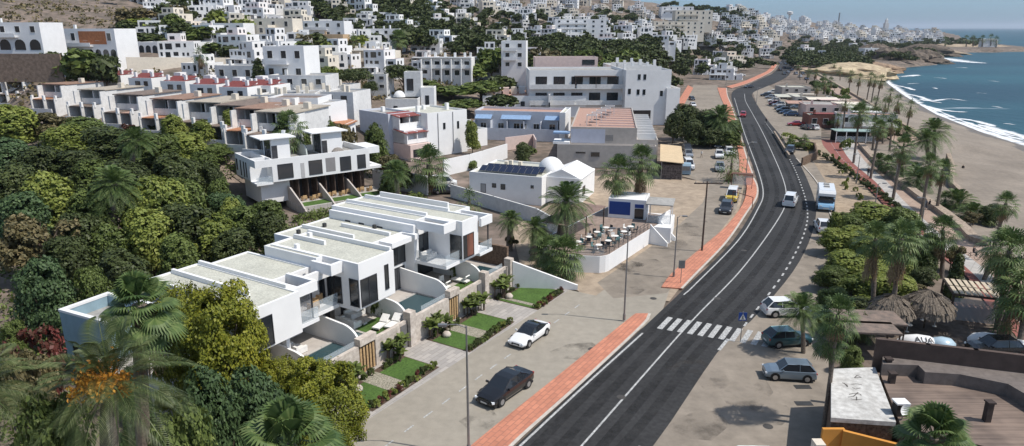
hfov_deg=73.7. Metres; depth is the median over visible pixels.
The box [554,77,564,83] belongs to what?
window
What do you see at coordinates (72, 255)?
tree
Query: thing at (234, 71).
window
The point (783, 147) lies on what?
verge wall
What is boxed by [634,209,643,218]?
window
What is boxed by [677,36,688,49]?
hillside house
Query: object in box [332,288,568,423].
villa forecourt
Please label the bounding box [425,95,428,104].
window
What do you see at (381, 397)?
shrub
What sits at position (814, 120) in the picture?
window
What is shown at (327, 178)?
patio window
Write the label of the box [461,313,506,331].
lawn
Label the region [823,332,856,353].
tree
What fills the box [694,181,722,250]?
utility pole
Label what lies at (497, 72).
terraced block
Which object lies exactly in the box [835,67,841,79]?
fan palm
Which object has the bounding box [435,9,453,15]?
hillside house
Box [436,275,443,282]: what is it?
armchair
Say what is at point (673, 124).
tree
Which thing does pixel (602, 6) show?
hillside house
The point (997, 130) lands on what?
surf
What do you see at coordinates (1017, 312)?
fan palm
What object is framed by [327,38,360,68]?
hillside house
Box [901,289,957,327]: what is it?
thatched umbrella
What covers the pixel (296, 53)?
window
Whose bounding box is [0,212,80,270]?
tree
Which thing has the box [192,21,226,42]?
hillside house
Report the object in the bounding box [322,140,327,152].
dark door
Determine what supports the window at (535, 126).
in the blue trim house at (540, 124)
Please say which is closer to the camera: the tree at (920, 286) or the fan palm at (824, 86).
the tree at (920, 286)
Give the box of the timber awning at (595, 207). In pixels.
[540,202,605,236]
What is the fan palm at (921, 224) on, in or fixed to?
on the terrain at (236, 182)
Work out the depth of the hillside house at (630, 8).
760.05 m
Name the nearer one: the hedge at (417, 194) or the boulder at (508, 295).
the boulder at (508, 295)
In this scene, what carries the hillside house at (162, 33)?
on the terrain at (236, 182)
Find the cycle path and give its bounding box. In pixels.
[821,139,1019,335]
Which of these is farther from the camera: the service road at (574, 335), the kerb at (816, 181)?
the kerb at (816, 181)
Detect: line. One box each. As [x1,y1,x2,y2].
[519,333,642,445]
[580,94,786,445]
[683,98,763,294]
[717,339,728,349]
[743,127,807,325]
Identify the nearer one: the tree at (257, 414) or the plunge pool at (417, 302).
the tree at (257, 414)
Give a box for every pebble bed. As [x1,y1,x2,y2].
[361,372,409,389]
[447,324,494,339]
[501,297,540,306]
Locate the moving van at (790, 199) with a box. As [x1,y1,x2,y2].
[782,191,798,207]
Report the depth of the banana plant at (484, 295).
67.39 m
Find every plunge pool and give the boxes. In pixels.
[303,340,352,360]
[353,329,365,335]
[397,292,441,312]
[476,264,498,273]
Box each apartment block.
[501,37,527,87]
[554,17,606,37]
[651,20,704,41]
[659,7,693,19]
[672,9,712,32]
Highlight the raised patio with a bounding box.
[286,186,380,213]
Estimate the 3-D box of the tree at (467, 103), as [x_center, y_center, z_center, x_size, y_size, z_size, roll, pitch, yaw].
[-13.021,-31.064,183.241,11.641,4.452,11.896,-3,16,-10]
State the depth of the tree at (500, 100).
186.10 m
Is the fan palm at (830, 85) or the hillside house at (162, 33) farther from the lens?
the fan palm at (830, 85)
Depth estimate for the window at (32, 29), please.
181.74 m
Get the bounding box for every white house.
[302,18,351,36]
[359,103,486,161]
[367,69,393,98]
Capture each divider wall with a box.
[259,343,308,367]
[287,186,306,214]
[303,315,357,346]
[318,182,335,204]
[344,177,361,196]
[366,298,404,320]
[400,267,446,298]
[433,261,479,280]
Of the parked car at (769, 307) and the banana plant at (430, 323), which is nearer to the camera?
the banana plant at (430, 323)
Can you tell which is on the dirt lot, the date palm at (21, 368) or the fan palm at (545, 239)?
the fan palm at (545, 239)
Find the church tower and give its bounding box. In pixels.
[883,18,888,29]
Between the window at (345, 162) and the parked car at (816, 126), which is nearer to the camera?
the window at (345, 162)
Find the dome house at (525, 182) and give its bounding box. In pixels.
[469,157,594,205]
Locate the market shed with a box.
[660,144,683,179]
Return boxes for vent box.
[891,398,910,416]
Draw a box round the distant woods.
[153,0,980,86]
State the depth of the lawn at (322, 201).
107.24 m
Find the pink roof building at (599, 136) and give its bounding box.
[553,105,657,168]
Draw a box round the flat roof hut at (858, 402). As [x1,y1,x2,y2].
[826,367,895,440]
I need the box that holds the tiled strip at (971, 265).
[839,140,1019,321]
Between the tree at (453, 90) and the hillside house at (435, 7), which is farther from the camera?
the hillside house at (435, 7)
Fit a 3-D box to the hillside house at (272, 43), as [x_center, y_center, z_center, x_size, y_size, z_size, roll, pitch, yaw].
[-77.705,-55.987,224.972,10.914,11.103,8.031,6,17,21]
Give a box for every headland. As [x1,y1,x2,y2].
[938,44,1010,46]
[954,50,971,54]
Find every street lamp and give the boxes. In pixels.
[438,323,470,445]
[609,227,628,319]
[672,215,687,276]
[744,142,756,185]
[917,197,925,232]
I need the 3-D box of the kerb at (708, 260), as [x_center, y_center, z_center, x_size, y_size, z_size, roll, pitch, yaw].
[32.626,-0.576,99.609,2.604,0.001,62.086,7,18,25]
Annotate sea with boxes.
[888,28,1023,143]
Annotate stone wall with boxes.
[817,73,921,136]
[858,143,990,245]
[946,153,969,204]
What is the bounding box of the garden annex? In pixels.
[58,292,151,368]
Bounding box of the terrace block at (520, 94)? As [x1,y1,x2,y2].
[483,84,585,116]
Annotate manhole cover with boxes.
[617,395,625,398]
[763,424,772,428]
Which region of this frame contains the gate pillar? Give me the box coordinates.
[811,438,825,445]
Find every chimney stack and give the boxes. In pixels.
[884,356,893,362]
[887,371,897,383]
[981,399,996,422]
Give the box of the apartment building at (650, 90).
[526,56,679,124]
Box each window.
[14,26,19,31]
[29,26,34,31]
[70,33,75,40]
[106,33,111,40]
[219,69,223,75]
[232,69,237,76]
[245,70,250,76]
[257,314,274,349]
[264,140,270,157]
[267,51,272,57]
[268,68,273,74]
[277,163,293,178]
[280,51,285,58]
[287,79,292,84]
[287,283,309,305]
[294,51,299,58]
[295,68,300,74]
[299,179,302,196]
[301,79,306,84]
[308,159,322,174]
[308,178,311,194]
[313,134,320,152]
[315,79,320,84]
[318,279,325,301]
[323,307,345,317]
[326,175,329,191]
[326,276,342,303]
[335,174,337,190]
[340,156,351,170]
[349,278,359,307]
[357,154,365,168]
[360,273,378,307]
[384,264,389,289]
[391,244,405,265]
[394,265,404,290]
[406,79,413,90]
[413,149,422,156]
[418,232,428,257]
[418,264,432,273]
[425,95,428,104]
[450,234,461,259]
[463,232,473,258]
[481,183,485,192]
[498,123,503,127]
[514,123,519,128]
[533,124,538,128]
[535,93,546,95]
[536,77,546,83]
[549,124,554,129]
[553,93,564,95]
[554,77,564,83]
[571,76,582,84]
[571,93,582,95]
[582,60,594,64]
[589,77,600,83]
[589,93,599,99]
[591,152,599,156]
[607,76,618,83]
[607,92,617,99]
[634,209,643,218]
[812,118,816,123]
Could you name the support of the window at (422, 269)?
in the modern villa at (447, 232)
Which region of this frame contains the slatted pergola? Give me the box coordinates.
[940,278,1010,323]
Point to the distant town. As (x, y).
(825, 31)
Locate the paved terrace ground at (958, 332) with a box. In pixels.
[834,296,1016,375]
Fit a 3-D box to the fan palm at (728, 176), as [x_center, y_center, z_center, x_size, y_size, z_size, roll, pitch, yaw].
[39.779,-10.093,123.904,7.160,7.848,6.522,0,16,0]
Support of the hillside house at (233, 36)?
on the terrain at (236, 182)
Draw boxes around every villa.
[152,251,338,366]
[200,20,254,33]
[235,127,380,201]
[254,15,302,33]
[254,25,274,33]
[264,229,394,319]
[274,217,418,290]
[329,191,492,273]
[834,109,897,129]
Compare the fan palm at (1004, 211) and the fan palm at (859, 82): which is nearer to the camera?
the fan palm at (1004, 211)
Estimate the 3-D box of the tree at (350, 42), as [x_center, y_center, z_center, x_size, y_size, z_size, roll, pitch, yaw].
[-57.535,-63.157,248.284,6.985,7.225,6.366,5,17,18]
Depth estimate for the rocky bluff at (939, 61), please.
601.18 m
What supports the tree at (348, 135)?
on the terrain at (236, 182)
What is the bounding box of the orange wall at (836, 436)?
[820,427,895,445]
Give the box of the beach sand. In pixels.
[826,75,1023,257]
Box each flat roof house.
[251,87,304,98]
[277,86,321,94]
[294,83,331,91]
[320,84,370,125]
[338,80,360,88]
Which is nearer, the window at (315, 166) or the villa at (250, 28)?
the window at (315, 166)
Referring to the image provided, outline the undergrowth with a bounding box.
[0,129,430,445]
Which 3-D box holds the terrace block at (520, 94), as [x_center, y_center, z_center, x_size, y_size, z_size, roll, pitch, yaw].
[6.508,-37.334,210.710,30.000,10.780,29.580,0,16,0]
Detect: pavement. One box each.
[471,313,647,445]
[661,178,756,289]
[679,85,692,105]
[718,88,751,175]
[726,64,776,87]
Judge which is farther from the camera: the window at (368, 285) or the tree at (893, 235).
the tree at (893, 235)
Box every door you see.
[271,145,277,158]
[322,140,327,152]
[400,324,407,347]
[477,283,481,302]
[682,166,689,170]
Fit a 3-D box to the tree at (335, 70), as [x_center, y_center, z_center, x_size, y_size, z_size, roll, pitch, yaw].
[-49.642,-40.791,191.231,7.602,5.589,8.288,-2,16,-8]
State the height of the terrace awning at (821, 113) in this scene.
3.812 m
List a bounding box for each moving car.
[475,365,533,408]
[508,319,549,348]
[739,111,746,116]
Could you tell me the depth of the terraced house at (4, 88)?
180.43 m
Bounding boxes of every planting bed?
[348,355,438,411]
[426,312,513,351]
[494,288,564,309]
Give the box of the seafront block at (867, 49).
[858,47,897,54]
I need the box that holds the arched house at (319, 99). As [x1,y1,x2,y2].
[268,94,357,142]
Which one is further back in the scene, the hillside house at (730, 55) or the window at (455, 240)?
the hillside house at (730, 55)
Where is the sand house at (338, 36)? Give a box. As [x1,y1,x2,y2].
[318,31,349,44]
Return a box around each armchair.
[307,299,319,310]
[312,293,322,302]
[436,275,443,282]
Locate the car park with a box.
[674,85,727,139]
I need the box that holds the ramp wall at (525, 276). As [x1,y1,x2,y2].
[513,261,577,289]
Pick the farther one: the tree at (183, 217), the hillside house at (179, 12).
the hillside house at (179, 12)
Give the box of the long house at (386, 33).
[371,26,399,49]
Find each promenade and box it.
[799,65,921,145]
[854,143,1022,299]
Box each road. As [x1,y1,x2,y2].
[350,289,668,445]
[516,59,815,445]
[597,140,742,297]
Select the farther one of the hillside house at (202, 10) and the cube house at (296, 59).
the hillside house at (202, 10)
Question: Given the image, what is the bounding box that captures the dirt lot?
[513,176,743,300]
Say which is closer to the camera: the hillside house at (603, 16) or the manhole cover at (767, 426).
the manhole cover at (767, 426)
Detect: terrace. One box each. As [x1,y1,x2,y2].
[100,259,502,421]
[549,207,675,272]
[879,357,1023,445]
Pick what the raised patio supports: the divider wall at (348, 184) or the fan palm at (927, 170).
the divider wall at (348, 184)
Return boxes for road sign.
[678,260,684,282]
[738,312,746,341]
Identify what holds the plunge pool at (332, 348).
on the terrace at (311, 342)
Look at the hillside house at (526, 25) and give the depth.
454.53 m
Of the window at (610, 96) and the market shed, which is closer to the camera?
the market shed
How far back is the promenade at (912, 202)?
103.62 m
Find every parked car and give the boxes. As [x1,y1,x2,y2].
[433,184,449,193]
[682,142,692,150]
[683,149,693,157]
[714,149,724,158]
[714,161,724,171]
[718,198,733,213]
[724,146,734,154]
[760,92,771,95]
[760,296,811,318]
[761,325,812,348]
[762,357,817,383]
[765,94,775,98]
[768,98,780,101]
[772,102,785,106]
[776,107,789,111]
[779,109,791,113]
[783,111,798,116]
[785,144,795,153]
[787,120,804,125]
[790,104,798,108]
[800,124,813,129]
[812,124,819,129]
[813,218,828,232]
[964,334,1023,353]
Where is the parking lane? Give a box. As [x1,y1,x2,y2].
[653,86,852,445]
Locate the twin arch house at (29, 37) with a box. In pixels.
[0,18,66,54]
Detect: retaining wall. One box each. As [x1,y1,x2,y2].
[0,54,64,81]
[126,57,229,72]
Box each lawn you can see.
[303,191,378,206]
[356,317,387,334]
[360,382,389,407]
[380,357,431,379]
[432,330,476,349]
[448,281,473,289]
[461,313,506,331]
[500,299,535,307]
[511,288,554,303]
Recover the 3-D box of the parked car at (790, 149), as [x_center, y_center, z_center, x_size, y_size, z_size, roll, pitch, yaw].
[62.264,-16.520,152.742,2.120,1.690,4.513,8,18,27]
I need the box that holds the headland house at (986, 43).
[978,39,997,46]
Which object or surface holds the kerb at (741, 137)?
on the pavement at (725, 99)
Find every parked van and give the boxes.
[432,175,456,184]
[683,156,694,169]
[725,185,738,202]
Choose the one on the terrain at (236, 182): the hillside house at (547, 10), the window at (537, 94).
the hillside house at (547, 10)
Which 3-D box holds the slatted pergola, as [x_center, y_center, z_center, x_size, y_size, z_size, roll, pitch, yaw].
[44.819,7.646,66.153,4.900,2.880,4.450,6,17,19]
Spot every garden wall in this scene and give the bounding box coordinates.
[306,257,513,381]
[372,169,427,194]
[443,144,506,174]
[450,184,557,232]
[505,134,536,149]
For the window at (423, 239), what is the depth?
67.88 m
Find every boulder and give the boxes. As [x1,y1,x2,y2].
[442,331,450,337]
[505,293,512,298]
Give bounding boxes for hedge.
[291,206,331,222]
[406,191,422,197]
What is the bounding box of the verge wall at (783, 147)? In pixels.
[773,131,789,157]
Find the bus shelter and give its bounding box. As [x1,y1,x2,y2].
[731,172,753,188]
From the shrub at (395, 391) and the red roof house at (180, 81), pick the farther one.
the red roof house at (180, 81)
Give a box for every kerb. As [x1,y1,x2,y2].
[509,313,650,445]
[681,178,758,287]
[726,88,752,172]
[796,158,831,216]
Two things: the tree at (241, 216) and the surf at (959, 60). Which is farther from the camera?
the surf at (959, 60)
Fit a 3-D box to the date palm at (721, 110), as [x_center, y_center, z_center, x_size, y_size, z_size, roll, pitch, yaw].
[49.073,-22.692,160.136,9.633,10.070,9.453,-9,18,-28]
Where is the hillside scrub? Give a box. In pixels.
[0,0,753,105]
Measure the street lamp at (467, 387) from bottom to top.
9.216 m
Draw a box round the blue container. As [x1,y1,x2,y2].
[682,162,690,173]
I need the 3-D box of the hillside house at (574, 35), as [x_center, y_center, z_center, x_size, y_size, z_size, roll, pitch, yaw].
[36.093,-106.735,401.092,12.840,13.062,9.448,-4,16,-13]
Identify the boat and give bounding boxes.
[897,334,934,343]
[932,336,955,345]
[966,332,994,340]
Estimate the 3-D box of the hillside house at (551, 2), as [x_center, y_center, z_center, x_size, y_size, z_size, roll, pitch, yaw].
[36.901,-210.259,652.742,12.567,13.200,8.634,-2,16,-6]
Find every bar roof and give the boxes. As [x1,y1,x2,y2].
[828,308,907,339]
[843,320,902,347]
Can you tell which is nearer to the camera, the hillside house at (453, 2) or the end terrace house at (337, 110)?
the end terrace house at (337, 110)
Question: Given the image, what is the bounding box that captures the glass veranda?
[830,128,875,142]
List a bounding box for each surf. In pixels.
[886,80,1023,144]
[901,93,940,102]
[928,106,1022,139]
[945,58,978,62]
[958,118,994,125]
[977,124,1023,138]
[985,126,1020,136]
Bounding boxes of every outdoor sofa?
[279,341,307,353]
[335,315,361,328]
[343,308,365,319]
[420,248,436,260]
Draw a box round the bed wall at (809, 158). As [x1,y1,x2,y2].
[799,139,817,165]
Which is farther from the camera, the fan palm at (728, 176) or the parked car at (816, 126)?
the parked car at (816, 126)
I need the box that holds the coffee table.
[361,318,370,324]
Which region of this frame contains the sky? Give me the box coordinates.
[634,0,1023,27]
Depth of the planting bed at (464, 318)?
63.05 m
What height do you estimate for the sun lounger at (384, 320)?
0.900 m
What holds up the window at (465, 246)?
in the modern villa at (447, 232)
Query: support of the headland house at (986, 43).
on the terrain at (236, 182)
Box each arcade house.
[64,25,139,76]
[138,42,212,53]
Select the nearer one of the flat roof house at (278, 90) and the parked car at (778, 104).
the flat roof house at (278, 90)
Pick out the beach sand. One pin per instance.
(993, 165)
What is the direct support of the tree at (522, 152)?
on the terrain at (236, 182)
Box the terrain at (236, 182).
[0,0,1023,445]
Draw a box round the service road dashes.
[385,305,578,445]
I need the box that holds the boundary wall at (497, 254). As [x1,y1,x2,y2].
[469,241,508,266]
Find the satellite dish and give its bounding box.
[901,404,909,418]
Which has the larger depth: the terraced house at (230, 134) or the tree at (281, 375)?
the terraced house at (230, 134)
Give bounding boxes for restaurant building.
[774,84,810,93]
[787,93,833,105]
[798,100,841,114]
[802,110,834,127]
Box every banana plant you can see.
[342,361,366,382]
[380,339,407,361]
[387,331,410,355]
[422,317,443,337]
[431,310,453,330]
[461,297,486,315]
[468,291,491,310]
[491,277,512,297]
[499,273,514,288]
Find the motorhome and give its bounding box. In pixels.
[815,182,835,211]
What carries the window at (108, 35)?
in the arcade house at (121, 44)
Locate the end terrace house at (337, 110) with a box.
[289,97,346,121]
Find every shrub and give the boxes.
[0,323,66,361]
[54,350,84,395]
[119,123,134,130]
[145,125,155,129]
[360,374,367,379]
[367,399,373,409]
[370,302,381,314]
[373,398,380,406]
[377,395,383,402]
[382,362,387,369]
[382,391,389,399]
[385,358,392,367]
[390,387,397,394]
[394,384,403,391]
[402,378,408,387]
[405,375,414,383]
[419,366,424,375]
[429,361,437,368]
[449,266,455,277]
[468,160,477,169]
[473,340,479,346]
[529,146,536,154]
[781,132,796,139]
[785,141,800,147]
[787,137,809,144]
[795,142,813,150]
[822,89,834,95]
[839,138,854,148]
[840,88,849,95]
[840,166,848,170]
[862,181,871,186]
[865,184,875,189]
[878,192,888,198]
[883,197,894,201]
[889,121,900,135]
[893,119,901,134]
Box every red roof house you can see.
[103,67,139,85]
[128,69,171,89]
[160,72,200,93]
[189,75,227,93]
[219,77,260,95]
[249,75,290,92]
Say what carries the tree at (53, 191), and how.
on the terrain at (236, 182)
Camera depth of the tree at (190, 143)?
109.28 m
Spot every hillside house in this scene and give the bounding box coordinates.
[130,0,147,3]
[136,20,160,41]
[143,0,169,10]
[157,33,201,56]
[158,7,200,24]
[158,25,184,40]
[181,54,222,75]
[187,1,213,20]
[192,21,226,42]
[199,0,240,12]
[199,1,222,9]
[215,27,259,57]
[224,12,237,20]
[226,41,264,63]
[228,13,253,22]
[238,0,255,12]
[241,2,274,19]
[255,0,283,14]
[259,28,286,40]
[263,16,282,17]
[265,36,296,45]
[271,0,289,6]
[276,9,311,20]
[283,3,291,9]
[286,32,312,42]
[290,1,314,16]
[319,45,347,68]
[319,47,339,68]
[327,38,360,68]
[331,0,355,15]
[343,18,364,28]
[346,0,377,11]
[354,41,388,49]
[356,13,376,28]
[356,29,389,47]
[360,11,376,18]
[362,45,403,78]
[379,9,396,14]
[383,14,416,26]
[410,34,442,54]
[411,50,438,60]
[411,60,430,79]
[425,3,438,11]
[429,29,459,50]
[431,13,448,28]
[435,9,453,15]
[450,0,473,5]
[454,9,477,20]
[456,13,480,27]
[460,0,473,16]
[477,42,497,52]
[478,0,500,18]
[486,29,508,38]
[495,0,506,9]
[501,7,519,17]
[508,1,524,8]
[509,6,519,11]
[511,13,527,23]
[512,28,526,39]
[520,7,536,19]
[520,20,532,29]
[525,4,535,8]
[528,25,541,36]
[531,0,546,6]
[536,4,556,19]
[541,25,560,34]
[547,0,556,5]
[547,17,560,23]
[556,5,566,9]
[560,14,573,18]
[565,0,578,8]
[565,30,584,36]
[568,8,578,15]
[575,13,590,18]
[579,0,590,6]
[598,4,611,14]
[598,15,607,19]
[598,33,617,39]
[606,27,615,36]
[612,4,622,12]
[614,21,632,32]
[617,31,635,39]
[627,6,634,12]
[633,4,645,12]
[634,8,645,18]
[637,25,657,37]
[638,20,654,29]
[646,10,654,18]
[654,32,675,60]
[661,31,681,51]
[664,26,680,37]
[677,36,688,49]
[681,32,697,48]
[693,56,716,74]
[698,30,717,45]
[709,63,742,79]
[713,32,726,46]
[713,57,737,70]
[721,51,746,68]
[725,34,739,41]
[734,42,753,57]
[737,33,748,40]
[737,36,750,42]
[754,41,769,47]
[758,45,774,58]
[797,44,813,50]
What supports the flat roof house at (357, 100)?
on the terrain at (236, 182)
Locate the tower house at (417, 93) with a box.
[385,71,436,107]
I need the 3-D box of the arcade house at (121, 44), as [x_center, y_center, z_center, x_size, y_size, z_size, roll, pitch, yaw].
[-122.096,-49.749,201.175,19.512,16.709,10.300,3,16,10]
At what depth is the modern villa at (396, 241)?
66.79 m
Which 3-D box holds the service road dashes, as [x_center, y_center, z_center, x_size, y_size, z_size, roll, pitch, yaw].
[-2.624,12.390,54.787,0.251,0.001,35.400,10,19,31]
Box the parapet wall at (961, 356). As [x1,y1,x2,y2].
[872,337,1023,372]
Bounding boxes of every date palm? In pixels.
[0,343,62,445]
[28,315,199,445]
[85,164,143,226]
[115,126,158,163]
[379,159,413,193]
[496,210,525,251]
[518,216,549,260]
[537,181,594,237]
[703,104,740,145]
[775,291,822,353]
[868,152,885,169]
[883,157,914,181]
[896,125,915,135]
[898,166,937,193]
[910,128,942,162]
[915,118,957,157]
[940,187,980,211]
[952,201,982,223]
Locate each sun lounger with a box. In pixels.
[372,313,390,330]
[384,312,401,328]
[451,275,469,283]
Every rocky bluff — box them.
[798,62,898,80]
[858,43,888,49]
[871,46,898,59]
[873,62,906,73]
[897,47,930,62]
[906,43,962,56]
[916,48,944,59]
[929,58,954,63]
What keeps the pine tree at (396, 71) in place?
on the terrain at (236, 182)
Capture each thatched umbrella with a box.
[865,293,916,322]
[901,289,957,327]
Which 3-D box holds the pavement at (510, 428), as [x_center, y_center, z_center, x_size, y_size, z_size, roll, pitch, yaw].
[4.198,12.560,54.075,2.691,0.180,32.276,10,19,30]
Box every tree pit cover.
[794,385,811,388]
[794,401,813,405]
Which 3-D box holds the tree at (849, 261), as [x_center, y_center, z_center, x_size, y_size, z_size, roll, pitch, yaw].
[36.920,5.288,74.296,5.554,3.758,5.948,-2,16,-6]
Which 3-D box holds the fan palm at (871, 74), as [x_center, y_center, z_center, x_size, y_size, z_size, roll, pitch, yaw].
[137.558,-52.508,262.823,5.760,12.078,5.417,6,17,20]
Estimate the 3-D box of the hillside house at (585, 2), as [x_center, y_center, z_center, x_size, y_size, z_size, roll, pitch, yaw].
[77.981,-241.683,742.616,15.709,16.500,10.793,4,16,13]
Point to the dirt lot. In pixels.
(688, 195)
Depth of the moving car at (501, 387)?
51.51 m
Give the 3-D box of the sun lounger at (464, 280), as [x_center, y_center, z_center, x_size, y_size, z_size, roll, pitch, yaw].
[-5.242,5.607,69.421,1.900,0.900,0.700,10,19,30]
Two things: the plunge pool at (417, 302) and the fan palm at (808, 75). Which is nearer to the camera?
the plunge pool at (417, 302)
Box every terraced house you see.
[0,77,65,104]
[30,78,104,116]
[65,83,143,119]
[101,87,182,128]
[138,91,221,134]
[181,93,258,133]
[204,96,267,145]
[223,99,302,161]
[242,102,330,155]
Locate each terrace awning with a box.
[773,94,799,101]
[785,100,801,104]
[802,101,832,104]
[803,95,825,96]
[806,97,837,100]
[809,112,834,114]
[818,99,852,100]
[830,101,858,104]
[860,122,897,137]
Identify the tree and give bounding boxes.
[0,104,44,143]
[0,137,31,169]
[0,162,36,218]
[0,191,52,237]
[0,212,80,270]
[0,319,29,357]
[0,348,58,415]
[4,145,59,174]
[8,254,82,347]
[11,387,96,445]
[20,170,75,229]
[24,112,75,134]
[38,123,89,151]
[39,51,62,56]
[42,235,93,300]
[48,149,102,186]
[51,48,98,80]
[54,212,104,265]
[60,116,108,153]
[64,184,122,228]
[69,159,110,196]
[73,265,115,300]
[78,126,132,164]
[87,223,138,271]
[89,54,120,85]
[96,247,153,299]
[102,158,153,208]
[114,6,139,23]
[115,20,137,28]
[118,186,160,226]
[119,366,157,445]
[122,207,174,276]
[124,132,181,167]
[127,17,150,26]
[133,174,190,233]
[136,8,156,17]
[136,32,166,41]
[146,398,217,445]
[148,21,166,26]
[150,279,221,414]
[151,152,205,193]
[154,23,191,32]
[155,232,200,275]
[157,202,216,261]
[159,113,189,134]
[161,13,185,24]
[169,4,189,13]
[169,277,272,418]
[170,176,207,214]
[171,132,208,158]
[180,362,242,445]
[184,158,205,191]
[185,26,215,41]
[186,10,199,20]
[189,119,217,142]
[190,151,224,176]
[193,212,235,260]
[199,143,233,160]
[201,42,220,56]
[201,161,226,207]
[202,10,227,22]
[205,191,245,212]
[207,177,231,205]
[209,226,254,262]
[215,27,226,32]
[216,45,238,56]
[218,196,240,217]
[220,109,232,128]
[222,205,256,243]
[225,363,285,445]
[232,18,255,23]
[244,409,302,445]
[249,211,285,253]
[250,58,265,78]
[251,199,289,230]
[261,353,299,396]
[273,124,287,132]
[282,355,370,445]
[295,33,312,43]
[295,41,312,44]
[298,431,308,445]
[303,125,311,144]
[309,32,327,44]
[320,41,347,44]
[320,66,336,72]
[324,67,343,80]
[327,119,334,126]
[334,123,357,142]
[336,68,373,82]
[347,39,363,47]
[351,34,369,46]
[362,81,378,104]
[364,122,389,172]
[371,32,386,41]
[375,154,399,172]
[376,170,401,194]
[383,64,418,92]
[384,160,413,187]
[389,27,424,52]
[423,79,441,87]
[436,85,475,99]
[442,98,484,108]
[461,80,503,101]
[464,120,480,152]
[467,63,487,78]
[475,47,500,75]
[485,94,520,106]
[488,75,517,92]
[505,236,518,243]
[514,142,530,161]
[528,54,539,66]
[529,47,541,55]
[529,228,546,253]
[539,48,560,55]
[573,51,587,55]
[575,50,590,55]
[585,49,602,56]
[600,59,611,65]
[603,47,618,54]
[603,53,617,61]
[616,49,640,61]
[620,55,633,61]
[663,110,684,142]
[674,103,700,129]
[679,119,704,146]
[691,109,716,125]
[699,124,724,147]
[704,115,729,134]
[716,130,745,147]
[728,120,742,139]
[810,286,855,313]
[810,312,832,330]
[811,265,847,290]
[816,227,851,252]
[823,248,860,265]
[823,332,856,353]
[824,251,870,274]
[827,211,847,227]
[830,224,866,251]
[834,272,868,295]
[839,212,868,226]
[839,344,864,367]
[844,233,882,259]
[849,201,890,233]
[849,295,873,309]
[850,266,894,300]
[877,259,894,270]
[880,222,913,250]
[881,249,914,276]
[882,207,921,236]
[883,274,917,303]
[909,266,935,286]
[912,250,939,280]
[916,282,926,291]
[921,234,940,261]
[942,253,964,299]
[945,245,966,270]
[963,211,983,224]
[978,204,1004,226]
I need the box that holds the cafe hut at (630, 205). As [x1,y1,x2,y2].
[608,191,674,242]
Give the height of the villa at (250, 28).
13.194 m
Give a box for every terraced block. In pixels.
[350,46,400,67]
[420,52,474,85]
[468,52,500,79]
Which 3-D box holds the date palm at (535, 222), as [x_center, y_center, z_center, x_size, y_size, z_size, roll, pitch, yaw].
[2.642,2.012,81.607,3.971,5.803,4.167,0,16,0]
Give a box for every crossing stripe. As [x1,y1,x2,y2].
[657,317,671,328]
[667,318,682,330]
[677,320,691,332]
[688,321,701,333]
[698,323,711,335]
[708,325,721,337]
[718,326,732,339]
[729,328,742,340]
[741,330,752,342]
[751,331,760,344]
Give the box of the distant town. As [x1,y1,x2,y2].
[600,0,944,48]
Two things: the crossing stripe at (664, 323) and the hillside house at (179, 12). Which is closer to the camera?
the crossing stripe at (664, 323)
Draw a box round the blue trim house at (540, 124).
[473,106,570,141]
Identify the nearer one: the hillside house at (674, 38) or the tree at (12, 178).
the tree at (12, 178)
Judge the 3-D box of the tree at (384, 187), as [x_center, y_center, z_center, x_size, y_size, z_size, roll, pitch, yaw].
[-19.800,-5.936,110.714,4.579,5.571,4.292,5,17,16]
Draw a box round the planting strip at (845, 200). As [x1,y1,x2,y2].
[807,140,908,253]
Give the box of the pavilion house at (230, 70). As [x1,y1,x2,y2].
[214,60,263,81]
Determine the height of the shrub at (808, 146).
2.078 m
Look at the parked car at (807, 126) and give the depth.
186.64 m
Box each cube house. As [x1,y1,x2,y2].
[262,41,320,75]
[268,69,338,89]
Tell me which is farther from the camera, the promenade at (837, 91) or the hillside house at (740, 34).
the hillside house at (740, 34)
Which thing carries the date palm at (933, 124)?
on the beach sand
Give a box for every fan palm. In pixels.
[96,269,188,445]
[190,46,208,76]
[237,393,346,445]
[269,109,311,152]
[346,32,360,49]
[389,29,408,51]
[408,143,450,194]
[456,185,482,211]
[527,233,569,273]
[540,233,587,282]
[597,153,635,197]
[624,143,660,193]
[712,147,747,183]
[794,62,802,77]
[797,134,808,149]
[804,68,811,82]
[811,69,819,79]
[811,81,823,95]
[811,328,849,366]
[812,292,862,426]
[821,77,829,93]
[824,76,834,88]
[831,112,843,128]
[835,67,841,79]
[836,93,853,128]
[844,70,855,94]
[846,102,871,162]
[851,220,894,302]
[853,73,864,95]
[853,311,875,345]
[863,71,876,99]
[864,116,882,149]
[868,106,883,136]
[869,96,882,110]
[869,119,888,178]
[870,75,879,101]
[873,216,926,295]
[875,73,888,104]
[875,111,890,143]
[877,154,896,173]
[879,97,893,112]
[882,87,896,110]
[885,112,900,150]
[887,400,976,445]
[888,134,918,198]
[891,94,906,114]
[902,98,918,124]
[903,219,935,266]
[909,162,922,176]
[915,151,942,217]
[922,214,963,278]
[929,158,957,205]
[934,190,953,207]
[969,35,976,46]
[973,224,1023,329]
[973,228,1021,279]
[986,298,1019,336]
[987,255,1023,333]
[988,268,1023,339]
[991,190,1021,246]

